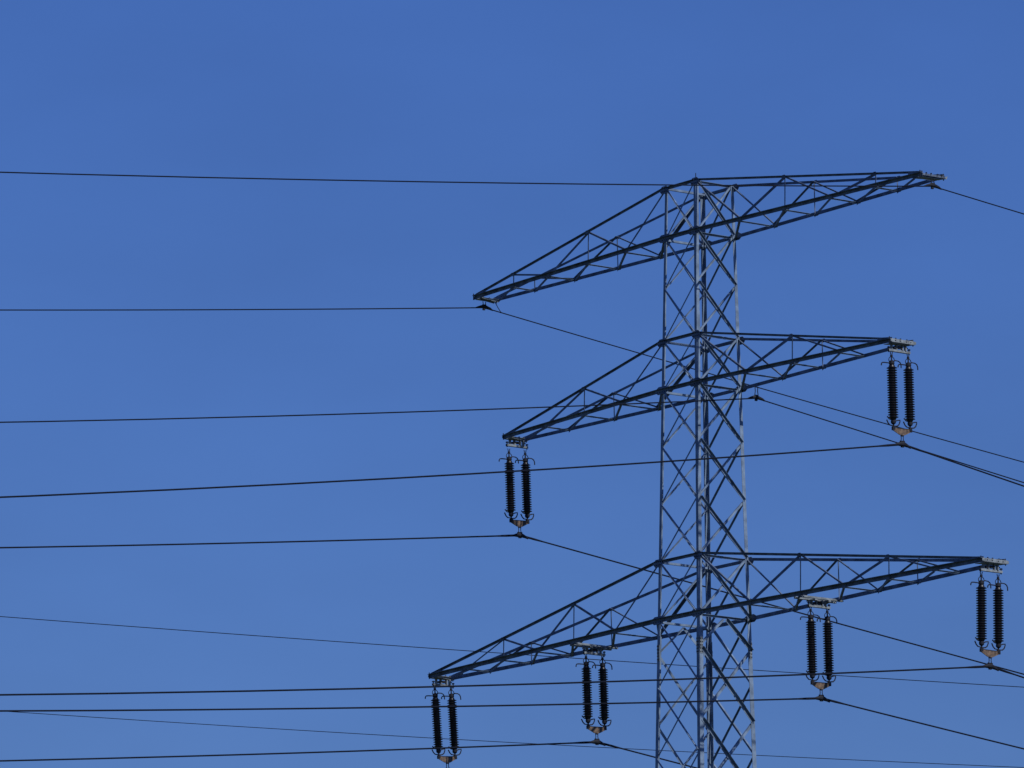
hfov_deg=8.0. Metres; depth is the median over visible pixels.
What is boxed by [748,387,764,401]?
suspension clamp
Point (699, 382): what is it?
lattice pylon
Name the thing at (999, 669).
conductor
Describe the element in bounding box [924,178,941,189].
suspension clamp
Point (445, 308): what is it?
earth wire
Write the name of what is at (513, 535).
conductor
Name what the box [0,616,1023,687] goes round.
distant wire
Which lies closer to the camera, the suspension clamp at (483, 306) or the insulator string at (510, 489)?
the insulator string at (510, 489)
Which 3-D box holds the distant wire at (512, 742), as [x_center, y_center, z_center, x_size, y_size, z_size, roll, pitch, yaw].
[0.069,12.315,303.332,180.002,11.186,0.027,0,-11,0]
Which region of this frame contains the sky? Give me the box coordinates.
[0,0,1023,767]
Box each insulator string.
[425,685,461,767]
[499,449,534,538]
[575,654,612,745]
[800,606,837,702]
[881,352,917,448]
[970,572,1007,670]
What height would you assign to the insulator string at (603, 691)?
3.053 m
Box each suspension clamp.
[476,301,501,312]
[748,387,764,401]
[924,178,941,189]
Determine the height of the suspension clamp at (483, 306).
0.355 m
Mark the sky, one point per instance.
(517, 91)
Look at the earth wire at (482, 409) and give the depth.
231.70 m
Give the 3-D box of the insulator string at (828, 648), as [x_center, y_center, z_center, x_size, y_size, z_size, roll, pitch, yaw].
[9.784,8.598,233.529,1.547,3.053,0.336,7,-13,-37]
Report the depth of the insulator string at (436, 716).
249.12 m
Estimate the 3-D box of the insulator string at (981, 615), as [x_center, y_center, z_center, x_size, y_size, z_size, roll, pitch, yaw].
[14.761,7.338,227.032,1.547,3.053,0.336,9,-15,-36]
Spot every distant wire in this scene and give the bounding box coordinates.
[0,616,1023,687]
[18,712,1023,767]
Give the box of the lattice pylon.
[427,170,1008,767]
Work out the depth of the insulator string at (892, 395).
231.66 m
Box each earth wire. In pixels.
[0,172,1023,214]
[0,307,1023,462]
[0,398,1023,482]
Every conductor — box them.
[0,444,1023,497]
[0,534,1023,674]
[0,665,1023,695]
[0,697,1023,749]
[0,741,696,767]

